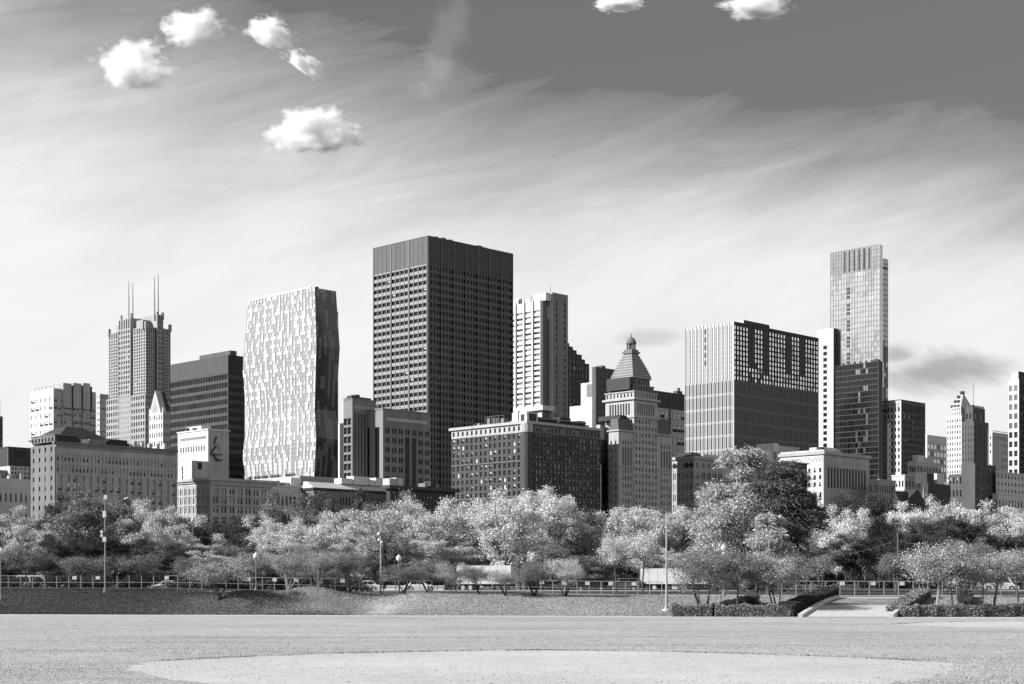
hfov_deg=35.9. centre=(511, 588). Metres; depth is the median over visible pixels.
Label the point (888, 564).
tree
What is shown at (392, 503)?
park tree
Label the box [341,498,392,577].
park tree
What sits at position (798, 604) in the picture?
hedge
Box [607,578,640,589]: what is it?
parked car
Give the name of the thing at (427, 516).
park tree
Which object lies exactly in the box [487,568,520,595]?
tree
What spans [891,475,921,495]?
stone block
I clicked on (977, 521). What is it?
park tree
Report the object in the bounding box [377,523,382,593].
light pole
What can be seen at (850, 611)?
concrete ramp
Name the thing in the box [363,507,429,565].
park tree
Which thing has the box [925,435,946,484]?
glass block
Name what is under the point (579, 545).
park tree
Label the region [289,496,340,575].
park tree
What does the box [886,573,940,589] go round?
shrub
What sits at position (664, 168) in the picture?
sky
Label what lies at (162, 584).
parked car
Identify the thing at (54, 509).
park tree
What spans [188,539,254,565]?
park tree
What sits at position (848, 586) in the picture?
parked car
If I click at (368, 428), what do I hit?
window
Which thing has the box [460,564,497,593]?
tree
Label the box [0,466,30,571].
block
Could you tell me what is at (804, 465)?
office block
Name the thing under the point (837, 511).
park tree
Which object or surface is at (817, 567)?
tree
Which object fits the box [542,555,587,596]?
tree
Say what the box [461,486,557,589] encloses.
park tree
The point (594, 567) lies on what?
park tree
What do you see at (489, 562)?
park tree
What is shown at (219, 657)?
grass
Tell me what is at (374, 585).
parked car
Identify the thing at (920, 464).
office block
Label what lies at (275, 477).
podium
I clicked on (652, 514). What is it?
park tree
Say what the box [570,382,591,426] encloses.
blank block
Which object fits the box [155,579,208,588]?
shrub
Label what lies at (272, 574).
park tree
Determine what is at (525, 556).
park tree
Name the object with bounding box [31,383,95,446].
office tower
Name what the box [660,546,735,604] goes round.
tree
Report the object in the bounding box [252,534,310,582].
park tree
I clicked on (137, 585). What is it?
shrub
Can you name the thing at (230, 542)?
park tree
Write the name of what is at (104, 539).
light pole
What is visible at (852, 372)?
windows
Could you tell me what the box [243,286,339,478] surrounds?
glass tower
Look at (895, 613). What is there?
ramp kerb
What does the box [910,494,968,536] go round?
park tree
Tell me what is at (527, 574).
tree
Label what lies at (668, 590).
road kerb
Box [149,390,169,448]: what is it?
gothic tower
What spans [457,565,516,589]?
box trailer
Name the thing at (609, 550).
tree
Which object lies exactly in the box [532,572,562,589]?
shrub
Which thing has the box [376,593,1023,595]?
footpath
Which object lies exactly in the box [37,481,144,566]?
park tree
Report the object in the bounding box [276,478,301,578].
block
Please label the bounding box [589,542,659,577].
park tree
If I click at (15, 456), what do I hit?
utility block
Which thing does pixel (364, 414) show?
window
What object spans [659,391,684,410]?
windows
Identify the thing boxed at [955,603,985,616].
hedge
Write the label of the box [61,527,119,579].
park tree
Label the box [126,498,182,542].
park tree
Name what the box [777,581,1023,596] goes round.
metal fence
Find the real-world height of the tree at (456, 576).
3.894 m
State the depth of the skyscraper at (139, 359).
1315.52 m
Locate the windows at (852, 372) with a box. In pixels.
[835,363,886,479]
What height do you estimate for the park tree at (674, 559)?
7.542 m
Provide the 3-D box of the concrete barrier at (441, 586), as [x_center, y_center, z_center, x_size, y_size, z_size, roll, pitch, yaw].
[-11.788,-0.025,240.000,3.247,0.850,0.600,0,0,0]
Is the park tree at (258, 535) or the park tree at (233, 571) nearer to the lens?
the park tree at (233, 571)
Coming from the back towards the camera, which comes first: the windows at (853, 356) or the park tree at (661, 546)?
the windows at (853, 356)
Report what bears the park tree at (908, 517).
on the ground at (794, 592)
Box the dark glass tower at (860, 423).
[835,359,886,479]
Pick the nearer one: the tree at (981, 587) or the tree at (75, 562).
the tree at (981, 587)
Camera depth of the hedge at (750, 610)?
149.60 m
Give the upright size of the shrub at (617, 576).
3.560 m
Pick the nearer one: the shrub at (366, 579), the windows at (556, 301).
the shrub at (366, 579)
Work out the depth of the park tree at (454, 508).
410.23 m
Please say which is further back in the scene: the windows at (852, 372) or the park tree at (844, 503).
the windows at (852, 372)
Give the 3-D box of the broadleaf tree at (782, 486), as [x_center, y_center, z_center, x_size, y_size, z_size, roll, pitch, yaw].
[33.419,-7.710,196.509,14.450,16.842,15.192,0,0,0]
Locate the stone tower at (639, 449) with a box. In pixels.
[598,334,673,588]
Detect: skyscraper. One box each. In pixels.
[106,276,171,447]
[817,244,887,447]
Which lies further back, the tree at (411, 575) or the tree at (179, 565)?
the tree at (179, 565)
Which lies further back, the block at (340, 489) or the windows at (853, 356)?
the windows at (853, 356)
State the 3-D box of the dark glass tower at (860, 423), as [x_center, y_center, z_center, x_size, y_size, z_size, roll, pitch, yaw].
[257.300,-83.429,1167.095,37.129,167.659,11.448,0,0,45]
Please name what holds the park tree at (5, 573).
on the ground at (794, 592)
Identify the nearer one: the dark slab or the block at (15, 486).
the block at (15, 486)
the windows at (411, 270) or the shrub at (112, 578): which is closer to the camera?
the shrub at (112, 578)
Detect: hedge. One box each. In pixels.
[669,602,712,616]
[710,594,760,615]
[714,602,791,616]
[774,586,839,616]
[885,587,932,610]
[899,603,919,616]
[918,603,938,616]
[937,603,958,616]
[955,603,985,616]
[956,589,973,604]
[982,603,1016,616]
[1014,602,1023,616]
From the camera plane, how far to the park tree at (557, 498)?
421.86 m
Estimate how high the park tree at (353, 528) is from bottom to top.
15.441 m
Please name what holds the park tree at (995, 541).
on the ground at (794, 592)
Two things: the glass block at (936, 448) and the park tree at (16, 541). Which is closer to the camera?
the park tree at (16, 541)
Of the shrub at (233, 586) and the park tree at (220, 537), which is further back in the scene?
the park tree at (220, 537)
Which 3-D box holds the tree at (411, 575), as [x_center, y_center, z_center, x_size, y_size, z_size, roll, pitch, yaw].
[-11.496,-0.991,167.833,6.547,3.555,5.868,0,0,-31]
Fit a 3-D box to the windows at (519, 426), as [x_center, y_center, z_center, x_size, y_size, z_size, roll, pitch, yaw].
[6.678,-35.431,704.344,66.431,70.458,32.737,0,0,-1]
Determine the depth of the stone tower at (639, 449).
743.55 m
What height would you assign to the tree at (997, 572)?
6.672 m
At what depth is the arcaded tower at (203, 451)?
684.22 m
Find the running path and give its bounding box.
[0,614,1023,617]
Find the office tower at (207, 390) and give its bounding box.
[170,350,244,479]
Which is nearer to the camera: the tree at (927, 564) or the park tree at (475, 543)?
the tree at (927, 564)
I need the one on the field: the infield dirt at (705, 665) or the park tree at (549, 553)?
the infield dirt at (705, 665)
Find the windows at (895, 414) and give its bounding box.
[888,414,921,478]
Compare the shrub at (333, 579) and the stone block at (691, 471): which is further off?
the stone block at (691, 471)
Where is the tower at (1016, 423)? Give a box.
[1008,371,1023,473]
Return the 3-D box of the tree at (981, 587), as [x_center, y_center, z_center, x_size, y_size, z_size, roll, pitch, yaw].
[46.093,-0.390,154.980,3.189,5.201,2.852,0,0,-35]
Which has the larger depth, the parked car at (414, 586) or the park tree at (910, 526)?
the park tree at (910, 526)
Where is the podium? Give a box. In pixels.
[246,472,334,483]
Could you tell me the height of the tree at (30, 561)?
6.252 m
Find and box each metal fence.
[2,575,661,595]
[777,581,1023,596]
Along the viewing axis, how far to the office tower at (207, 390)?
1011.90 m
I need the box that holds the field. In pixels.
[0,614,1023,683]
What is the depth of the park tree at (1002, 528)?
397.73 m
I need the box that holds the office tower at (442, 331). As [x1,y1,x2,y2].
[373,235,512,488]
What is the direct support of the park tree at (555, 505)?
on the ground at (794, 592)
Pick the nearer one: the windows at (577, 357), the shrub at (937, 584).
the shrub at (937, 584)
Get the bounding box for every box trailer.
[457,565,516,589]
[640,568,706,589]
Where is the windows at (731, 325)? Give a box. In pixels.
[691,325,817,454]
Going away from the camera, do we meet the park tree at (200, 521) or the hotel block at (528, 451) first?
the park tree at (200, 521)
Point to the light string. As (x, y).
(872, 548)
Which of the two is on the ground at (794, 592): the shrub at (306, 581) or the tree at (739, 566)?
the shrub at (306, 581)
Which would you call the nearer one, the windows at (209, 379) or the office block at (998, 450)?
the windows at (209, 379)
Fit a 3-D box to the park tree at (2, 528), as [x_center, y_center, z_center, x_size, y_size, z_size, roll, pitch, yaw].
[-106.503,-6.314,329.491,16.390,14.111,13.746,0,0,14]
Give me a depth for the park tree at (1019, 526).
379.96 m
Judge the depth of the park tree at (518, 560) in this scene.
382.77 m
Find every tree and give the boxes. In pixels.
[0,504,50,542]
[0,507,22,544]
[0,527,22,552]
[0,532,5,546]
[1,523,52,573]
[1,543,65,581]
[1,551,31,579]
[2,544,56,575]
[3,505,67,574]
[32,510,85,567]
[34,492,85,575]
[34,533,92,583]
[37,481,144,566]
[51,555,117,580]
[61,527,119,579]
[76,488,119,575]
[100,535,160,580]
[109,552,166,579]
[110,512,165,577]
[115,498,152,580]
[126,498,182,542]
[130,540,195,580]
[135,519,199,570]
[164,516,245,547]
[165,513,210,539]
[166,549,233,580]
[169,556,217,587]
[176,533,227,573]
[183,557,255,600]
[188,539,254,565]
[197,519,250,536]
[201,560,265,587]
[219,515,265,545]
[222,533,277,571]
[224,549,279,589]
[234,550,281,582]
[239,503,286,543]
[244,516,304,572]
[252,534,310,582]
[257,486,325,573]
[259,551,315,588]
[272,514,337,573]
[280,538,362,577]
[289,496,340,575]
[292,548,344,585]
[298,507,380,578]
[304,485,374,574]
[329,534,397,582]
[331,551,372,591]
[339,511,393,579]
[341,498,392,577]
[353,499,418,588]
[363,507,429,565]
[364,488,431,517]
[371,495,474,581]
[373,534,425,584]
[376,564,433,593]
[402,494,455,524]
[402,533,450,582]
[403,557,452,591]
[408,513,451,583]
[425,497,475,589]
[427,521,490,575]
[428,541,489,589]
[428,560,472,593]
[451,500,492,563]
[457,494,516,589]
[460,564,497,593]
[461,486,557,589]
[467,522,514,589]
[480,507,567,589]
[481,494,551,589]
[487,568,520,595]
[510,561,557,596]
[515,482,590,579]
[522,535,581,579]
[532,518,604,565]
[537,487,575,521]
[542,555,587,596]
[551,496,620,576]
[563,553,621,580]
[571,519,626,564]
[572,504,596,564]
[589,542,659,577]
[591,505,639,577]
[593,532,637,591]
[596,525,625,574]
[597,504,684,589]
[621,508,663,578]
[623,529,663,591]
[624,548,687,572]
[627,527,675,575]
[636,504,688,589]
[656,546,691,589]
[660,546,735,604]
[661,517,697,589]
[673,533,719,589]
[674,507,693,528]
[681,445,799,590]
[681,499,739,590]
[682,502,702,530]
[711,545,767,604]
[711,571,732,601]
[724,459,843,591]
[735,509,809,591]
[741,552,774,604]
[746,545,814,603]
[774,552,835,593]
[787,537,822,589]
[797,535,834,584]
[806,505,844,545]
[808,514,858,584]
[811,492,871,574]
[815,505,874,580]
[822,533,896,584]
[825,491,885,578]
[838,504,899,577]
[849,507,911,589]
[854,490,901,565]
[868,521,919,589]
[869,541,919,589]
[869,552,923,591]
[883,500,940,574]
[888,516,953,588]
[888,537,990,616]
[894,529,957,587]
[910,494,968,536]
[914,513,992,548]
[925,545,978,603]
[932,498,1001,535]
[937,536,992,578]
[937,538,996,589]
[955,506,1020,536]
[964,522,1019,584]
[964,550,1023,605]
[969,561,993,606]
[978,523,1023,554]
[986,546,1023,601]
[987,507,1023,536]
[1002,550,1023,580]
[1009,511,1023,536]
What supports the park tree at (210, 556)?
on the ground at (794, 592)
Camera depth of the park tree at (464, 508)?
404.59 m
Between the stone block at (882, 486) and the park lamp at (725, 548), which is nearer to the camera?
the park lamp at (725, 548)
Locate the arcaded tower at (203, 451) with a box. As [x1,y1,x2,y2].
[177,426,229,479]
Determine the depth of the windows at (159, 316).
1313.73 m
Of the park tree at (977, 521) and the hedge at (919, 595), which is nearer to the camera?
the hedge at (919, 595)
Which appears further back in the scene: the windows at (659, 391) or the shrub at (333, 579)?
the windows at (659, 391)
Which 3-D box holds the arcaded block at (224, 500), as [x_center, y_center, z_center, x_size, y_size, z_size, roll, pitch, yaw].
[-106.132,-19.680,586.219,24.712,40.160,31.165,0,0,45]
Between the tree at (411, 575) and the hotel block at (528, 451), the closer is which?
the tree at (411, 575)
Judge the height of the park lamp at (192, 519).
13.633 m
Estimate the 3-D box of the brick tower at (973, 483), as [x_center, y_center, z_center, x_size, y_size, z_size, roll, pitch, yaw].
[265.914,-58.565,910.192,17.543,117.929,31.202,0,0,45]
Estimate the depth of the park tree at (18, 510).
415.00 m
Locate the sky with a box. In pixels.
[0,0,1023,447]
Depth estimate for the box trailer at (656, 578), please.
219.07 m
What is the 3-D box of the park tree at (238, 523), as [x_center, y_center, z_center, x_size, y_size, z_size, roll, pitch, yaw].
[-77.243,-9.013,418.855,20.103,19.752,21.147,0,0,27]
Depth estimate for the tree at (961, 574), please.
151.19 m
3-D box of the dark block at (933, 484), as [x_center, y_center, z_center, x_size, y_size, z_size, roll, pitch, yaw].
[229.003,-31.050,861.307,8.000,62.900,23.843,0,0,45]
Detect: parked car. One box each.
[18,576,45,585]
[150,581,183,588]
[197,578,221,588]
[348,581,379,589]
[404,581,437,589]
[538,581,571,589]
[572,578,607,589]
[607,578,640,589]
[790,581,822,589]
[826,582,859,589]
[941,582,976,589]
[977,576,1018,588]
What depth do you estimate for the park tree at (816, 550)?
235.16 m
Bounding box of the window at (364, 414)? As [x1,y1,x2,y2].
[364,414,364,476]
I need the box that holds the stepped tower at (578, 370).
[568,343,588,417]
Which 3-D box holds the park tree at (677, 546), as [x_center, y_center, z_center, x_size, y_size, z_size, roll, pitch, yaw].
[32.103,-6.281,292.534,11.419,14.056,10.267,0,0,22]
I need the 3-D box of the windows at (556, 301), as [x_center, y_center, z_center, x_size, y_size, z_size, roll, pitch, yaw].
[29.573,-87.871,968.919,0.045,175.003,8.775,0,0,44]
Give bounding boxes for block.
[0,416,2,446]
[0,446,30,479]
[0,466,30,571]
[28,426,177,581]
[177,477,279,586]
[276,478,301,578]
[300,476,385,581]
[338,394,430,486]
[381,478,459,588]
[449,411,602,588]
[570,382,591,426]
[596,425,608,573]
[654,388,684,455]
[672,452,740,588]
[722,443,799,481]
[767,460,809,580]
[778,447,871,581]
[868,476,895,586]
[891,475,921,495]
[908,455,940,474]
[915,473,949,584]
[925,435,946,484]
[989,431,1007,471]
[991,471,1023,518]
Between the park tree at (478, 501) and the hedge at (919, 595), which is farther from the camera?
the park tree at (478, 501)
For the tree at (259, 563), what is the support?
on the ground at (794, 592)
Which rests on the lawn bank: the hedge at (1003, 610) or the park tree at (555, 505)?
the hedge at (1003, 610)
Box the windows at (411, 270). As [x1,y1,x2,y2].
[374,266,511,488]
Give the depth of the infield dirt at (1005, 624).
117.62 m
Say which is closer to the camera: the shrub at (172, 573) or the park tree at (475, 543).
the shrub at (172, 573)
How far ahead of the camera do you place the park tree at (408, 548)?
249.19 m
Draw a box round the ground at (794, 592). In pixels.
[349,589,1023,594]
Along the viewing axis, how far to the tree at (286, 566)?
171.37 m
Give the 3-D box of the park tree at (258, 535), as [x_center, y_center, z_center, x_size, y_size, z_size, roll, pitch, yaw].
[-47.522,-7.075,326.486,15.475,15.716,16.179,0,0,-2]
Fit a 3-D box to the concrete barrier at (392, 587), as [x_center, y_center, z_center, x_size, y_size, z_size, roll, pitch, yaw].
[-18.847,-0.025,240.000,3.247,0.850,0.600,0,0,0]
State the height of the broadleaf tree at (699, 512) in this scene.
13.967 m
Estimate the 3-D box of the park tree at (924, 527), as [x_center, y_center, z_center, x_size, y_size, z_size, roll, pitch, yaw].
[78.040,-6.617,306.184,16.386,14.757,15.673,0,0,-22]
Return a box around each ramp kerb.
[798,595,839,616]
[889,609,899,616]
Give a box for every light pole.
[100,495,127,592]
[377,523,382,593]
[640,506,669,610]
[895,532,899,591]
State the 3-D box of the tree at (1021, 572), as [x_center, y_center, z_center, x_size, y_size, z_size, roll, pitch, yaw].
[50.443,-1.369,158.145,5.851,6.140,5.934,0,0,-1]
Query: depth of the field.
86.72 m
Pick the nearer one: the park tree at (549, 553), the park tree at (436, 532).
the park tree at (549, 553)
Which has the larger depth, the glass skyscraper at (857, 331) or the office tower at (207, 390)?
the glass skyscraper at (857, 331)
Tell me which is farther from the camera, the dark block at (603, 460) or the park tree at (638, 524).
the dark block at (603, 460)
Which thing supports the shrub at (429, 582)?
on the ground at (794, 592)
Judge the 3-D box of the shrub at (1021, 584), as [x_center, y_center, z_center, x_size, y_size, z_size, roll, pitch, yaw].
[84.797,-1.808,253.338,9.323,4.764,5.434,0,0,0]
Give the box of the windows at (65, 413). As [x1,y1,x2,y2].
[61,399,94,432]
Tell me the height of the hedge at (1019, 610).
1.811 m
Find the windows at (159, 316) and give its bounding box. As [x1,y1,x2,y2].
[107,316,169,447]
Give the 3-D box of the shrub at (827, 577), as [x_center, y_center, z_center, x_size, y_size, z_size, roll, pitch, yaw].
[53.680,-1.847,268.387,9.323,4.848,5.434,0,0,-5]
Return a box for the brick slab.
[592,366,614,430]
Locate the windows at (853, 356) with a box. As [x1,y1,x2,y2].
[831,245,887,412]
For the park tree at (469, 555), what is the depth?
261.81 m
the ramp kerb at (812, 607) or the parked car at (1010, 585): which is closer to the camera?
the ramp kerb at (812, 607)
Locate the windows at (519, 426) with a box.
[453,426,598,587]
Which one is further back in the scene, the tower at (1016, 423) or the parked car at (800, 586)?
the tower at (1016, 423)
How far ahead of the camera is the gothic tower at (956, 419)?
1305.15 m
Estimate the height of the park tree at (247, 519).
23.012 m
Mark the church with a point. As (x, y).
(915, 498)
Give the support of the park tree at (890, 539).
on the ground at (794, 592)
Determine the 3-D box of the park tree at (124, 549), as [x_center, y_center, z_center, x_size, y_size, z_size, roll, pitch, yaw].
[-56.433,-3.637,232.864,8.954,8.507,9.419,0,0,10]
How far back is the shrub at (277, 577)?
278.14 m
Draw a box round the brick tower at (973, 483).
[949,383,995,527]
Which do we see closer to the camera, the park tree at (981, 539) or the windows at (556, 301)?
the park tree at (981, 539)
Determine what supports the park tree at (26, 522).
on the ground at (794, 592)
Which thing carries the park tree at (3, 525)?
on the ground at (794, 592)
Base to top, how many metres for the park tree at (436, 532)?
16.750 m
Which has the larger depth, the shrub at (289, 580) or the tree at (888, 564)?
the shrub at (289, 580)
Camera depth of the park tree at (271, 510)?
398.70 m
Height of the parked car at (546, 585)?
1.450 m
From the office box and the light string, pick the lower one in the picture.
the light string
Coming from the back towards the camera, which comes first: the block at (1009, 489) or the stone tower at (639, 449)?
the block at (1009, 489)
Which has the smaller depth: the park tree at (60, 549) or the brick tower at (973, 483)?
the park tree at (60, 549)
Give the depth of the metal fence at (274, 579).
174.53 m
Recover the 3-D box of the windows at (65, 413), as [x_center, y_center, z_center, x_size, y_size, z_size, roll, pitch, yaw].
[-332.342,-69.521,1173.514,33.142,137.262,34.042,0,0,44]
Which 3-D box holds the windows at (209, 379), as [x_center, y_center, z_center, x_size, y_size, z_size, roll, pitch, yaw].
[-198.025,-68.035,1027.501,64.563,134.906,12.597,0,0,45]
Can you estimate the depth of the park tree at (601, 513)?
384.62 m
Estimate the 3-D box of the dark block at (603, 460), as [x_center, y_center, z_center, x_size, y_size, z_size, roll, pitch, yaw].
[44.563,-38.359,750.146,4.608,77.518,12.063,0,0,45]
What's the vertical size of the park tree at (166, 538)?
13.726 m
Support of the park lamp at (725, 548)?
on the lawn bank
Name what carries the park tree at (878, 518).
on the ground at (794, 592)
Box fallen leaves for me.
[1,620,1023,683]
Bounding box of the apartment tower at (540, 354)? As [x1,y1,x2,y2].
[513,288,567,417]
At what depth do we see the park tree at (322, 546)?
222.99 m
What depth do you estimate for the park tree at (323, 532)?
293.03 m
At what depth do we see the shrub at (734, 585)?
284.96 m
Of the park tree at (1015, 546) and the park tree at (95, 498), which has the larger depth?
the park tree at (95, 498)
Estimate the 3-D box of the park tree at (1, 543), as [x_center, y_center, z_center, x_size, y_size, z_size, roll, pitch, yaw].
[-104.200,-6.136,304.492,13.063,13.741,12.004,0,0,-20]
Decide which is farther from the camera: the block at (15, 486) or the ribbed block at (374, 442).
the ribbed block at (374, 442)
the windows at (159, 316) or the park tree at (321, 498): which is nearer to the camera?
the park tree at (321, 498)
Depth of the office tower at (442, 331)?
837.52 m
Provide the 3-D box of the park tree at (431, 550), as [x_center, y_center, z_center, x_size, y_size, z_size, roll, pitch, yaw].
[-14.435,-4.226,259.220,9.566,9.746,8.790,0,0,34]
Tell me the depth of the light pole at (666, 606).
157.93 m
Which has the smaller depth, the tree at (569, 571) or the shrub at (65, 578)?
the tree at (569, 571)
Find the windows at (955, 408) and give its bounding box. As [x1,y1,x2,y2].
[950,408,959,473]
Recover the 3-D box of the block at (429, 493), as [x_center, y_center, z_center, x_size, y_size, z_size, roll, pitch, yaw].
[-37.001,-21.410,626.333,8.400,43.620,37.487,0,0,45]
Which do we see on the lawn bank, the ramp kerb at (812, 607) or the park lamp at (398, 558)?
the park lamp at (398, 558)
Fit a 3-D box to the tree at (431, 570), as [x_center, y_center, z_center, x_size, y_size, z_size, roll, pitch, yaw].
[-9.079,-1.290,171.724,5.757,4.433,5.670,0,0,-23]
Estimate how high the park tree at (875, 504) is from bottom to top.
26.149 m
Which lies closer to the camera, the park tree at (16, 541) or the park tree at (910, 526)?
the park tree at (16, 541)
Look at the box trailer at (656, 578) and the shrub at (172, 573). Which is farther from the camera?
the shrub at (172, 573)
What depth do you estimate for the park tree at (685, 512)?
409.81 m
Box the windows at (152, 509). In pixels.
[33,438,175,576]
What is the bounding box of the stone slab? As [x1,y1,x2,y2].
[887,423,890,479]
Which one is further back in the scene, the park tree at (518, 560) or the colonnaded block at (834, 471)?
the colonnaded block at (834, 471)
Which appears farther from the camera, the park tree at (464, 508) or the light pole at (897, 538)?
the park tree at (464, 508)
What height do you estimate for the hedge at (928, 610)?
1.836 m
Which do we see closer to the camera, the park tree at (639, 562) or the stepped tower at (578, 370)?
the park tree at (639, 562)
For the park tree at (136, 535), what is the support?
on the ground at (794, 592)
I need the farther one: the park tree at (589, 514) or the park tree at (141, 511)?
the park tree at (141, 511)
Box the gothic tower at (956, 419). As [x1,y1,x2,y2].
[947,391,969,484]
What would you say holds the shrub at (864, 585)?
on the ground at (794, 592)
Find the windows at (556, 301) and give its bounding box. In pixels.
[556,301,564,416]
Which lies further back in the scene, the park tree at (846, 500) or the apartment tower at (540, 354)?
the apartment tower at (540, 354)
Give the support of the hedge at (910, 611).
on the lawn bank
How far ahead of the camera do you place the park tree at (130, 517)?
410.05 m
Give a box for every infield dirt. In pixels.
[126,650,960,683]
[895,621,1023,627]
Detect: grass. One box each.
[159,620,1023,660]
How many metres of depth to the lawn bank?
164.54 m
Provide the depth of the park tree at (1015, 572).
237.84 m
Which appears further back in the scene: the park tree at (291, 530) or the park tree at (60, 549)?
the park tree at (291, 530)
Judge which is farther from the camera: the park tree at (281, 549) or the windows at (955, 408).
the windows at (955, 408)
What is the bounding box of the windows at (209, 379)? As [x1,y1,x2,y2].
[171,374,244,479]
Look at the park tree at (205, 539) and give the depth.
377.09 m
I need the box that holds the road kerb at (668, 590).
[275,590,1023,590]
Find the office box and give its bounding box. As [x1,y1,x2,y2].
[685,320,818,454]
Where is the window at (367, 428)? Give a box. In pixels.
[367,428,367,476]
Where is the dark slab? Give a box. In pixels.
[887,399,925,479]
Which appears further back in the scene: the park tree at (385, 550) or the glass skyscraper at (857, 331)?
the glass skyscraper at (857, 331)
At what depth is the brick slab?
781.98 m
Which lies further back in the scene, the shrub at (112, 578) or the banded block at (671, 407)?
the banded block at (671, 407)
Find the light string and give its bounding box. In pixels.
[817,540,921,556]
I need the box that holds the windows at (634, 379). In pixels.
[607,379,669,586]
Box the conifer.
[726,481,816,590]
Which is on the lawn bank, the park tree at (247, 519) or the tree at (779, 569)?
the tree at (779, 569)
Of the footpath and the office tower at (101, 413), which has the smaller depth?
the footpath
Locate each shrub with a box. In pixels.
[1,574,29,588]
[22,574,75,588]
[61,568,98,587]
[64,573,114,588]
[100,571,125,587]
[114,577,161,588]
[122,568,173,584]
[154,569,180,584]
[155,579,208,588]
[205,578,254,589]
[251,572,283,585]
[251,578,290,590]
[279,571,312,583]
[283,571,338,589]
[317,577,372,591]
[323,573,346,589]
[349,574,376,583]
[375,575,409,587]
[404,574,446,589]
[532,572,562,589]
[555,570,607,589]
[599,572,626,583]
[689,585,732,589]
[721,576,753,589]
[747,577,793,589]
[786,574,821,584]
[811,566,856,585]
[847,573,883,589]
[866,572,903,589]
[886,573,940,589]
[917,577,946,588]
[1019,577,1023,588]
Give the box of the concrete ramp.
[803,597,897,616]
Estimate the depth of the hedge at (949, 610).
148.36 m
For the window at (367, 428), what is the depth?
646.54 m
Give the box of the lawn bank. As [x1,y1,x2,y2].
[0,586,1023,616]
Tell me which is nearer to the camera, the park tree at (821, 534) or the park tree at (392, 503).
the park tree at (821, 534)
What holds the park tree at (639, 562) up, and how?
on the ground at (794, 592)
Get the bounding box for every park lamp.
[0,547,3,600]
[191,517,193,554]
[253,552,258,590]
[396,554,401,593]
[721,543,726,595]
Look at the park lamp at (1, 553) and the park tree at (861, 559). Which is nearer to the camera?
the park lamp at (1, 553)
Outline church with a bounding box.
[888,487,927,587]
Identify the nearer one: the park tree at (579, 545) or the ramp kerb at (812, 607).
the ramp kerb at (812, 607)
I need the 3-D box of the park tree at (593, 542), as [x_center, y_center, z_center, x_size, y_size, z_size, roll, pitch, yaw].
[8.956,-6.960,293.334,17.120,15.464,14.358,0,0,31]
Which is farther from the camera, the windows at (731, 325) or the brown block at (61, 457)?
the windows at (731, 325)
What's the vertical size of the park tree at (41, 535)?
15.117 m
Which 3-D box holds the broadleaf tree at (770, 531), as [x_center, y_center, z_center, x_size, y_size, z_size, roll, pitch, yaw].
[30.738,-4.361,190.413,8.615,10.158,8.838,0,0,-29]
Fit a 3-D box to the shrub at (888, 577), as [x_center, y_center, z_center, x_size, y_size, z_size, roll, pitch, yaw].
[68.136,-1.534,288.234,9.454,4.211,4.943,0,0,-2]
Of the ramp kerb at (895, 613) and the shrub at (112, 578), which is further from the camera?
the shrub at (112, 578)
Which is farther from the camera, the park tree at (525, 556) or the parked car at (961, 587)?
the park tree at (525, 556)
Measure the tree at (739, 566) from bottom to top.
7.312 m
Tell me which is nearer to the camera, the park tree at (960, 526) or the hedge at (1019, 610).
the hedge at (1019, 610)
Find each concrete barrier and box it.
[382,585,397,589]
[435,585,444,589]
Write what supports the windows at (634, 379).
in the stone tower at (639, 449)
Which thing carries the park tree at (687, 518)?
on the ground at (794, 592)
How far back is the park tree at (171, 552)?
226.53 m
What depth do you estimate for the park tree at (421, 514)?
385.87 m
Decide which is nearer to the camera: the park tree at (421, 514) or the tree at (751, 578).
the tree at (751, 578)
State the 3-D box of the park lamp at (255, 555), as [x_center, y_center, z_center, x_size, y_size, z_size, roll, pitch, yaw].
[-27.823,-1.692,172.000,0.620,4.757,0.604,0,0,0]
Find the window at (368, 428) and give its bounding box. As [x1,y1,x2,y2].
[368,428,368,476]
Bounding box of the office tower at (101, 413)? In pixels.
[97,394,108,437]
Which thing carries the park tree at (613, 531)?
on the ground at (794, 592)
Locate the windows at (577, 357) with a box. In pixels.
[577,357,583,405]
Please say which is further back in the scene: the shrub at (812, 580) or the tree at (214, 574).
the shrub at (812, 580)
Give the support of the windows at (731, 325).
in the office box
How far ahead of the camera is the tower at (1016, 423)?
1103.32 m
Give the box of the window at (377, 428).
[375,427,378,477]
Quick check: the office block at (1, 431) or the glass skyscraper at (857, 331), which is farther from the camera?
the glass skyscraper at (857, 331)
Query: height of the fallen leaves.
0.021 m
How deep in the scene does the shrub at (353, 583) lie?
191.80 m

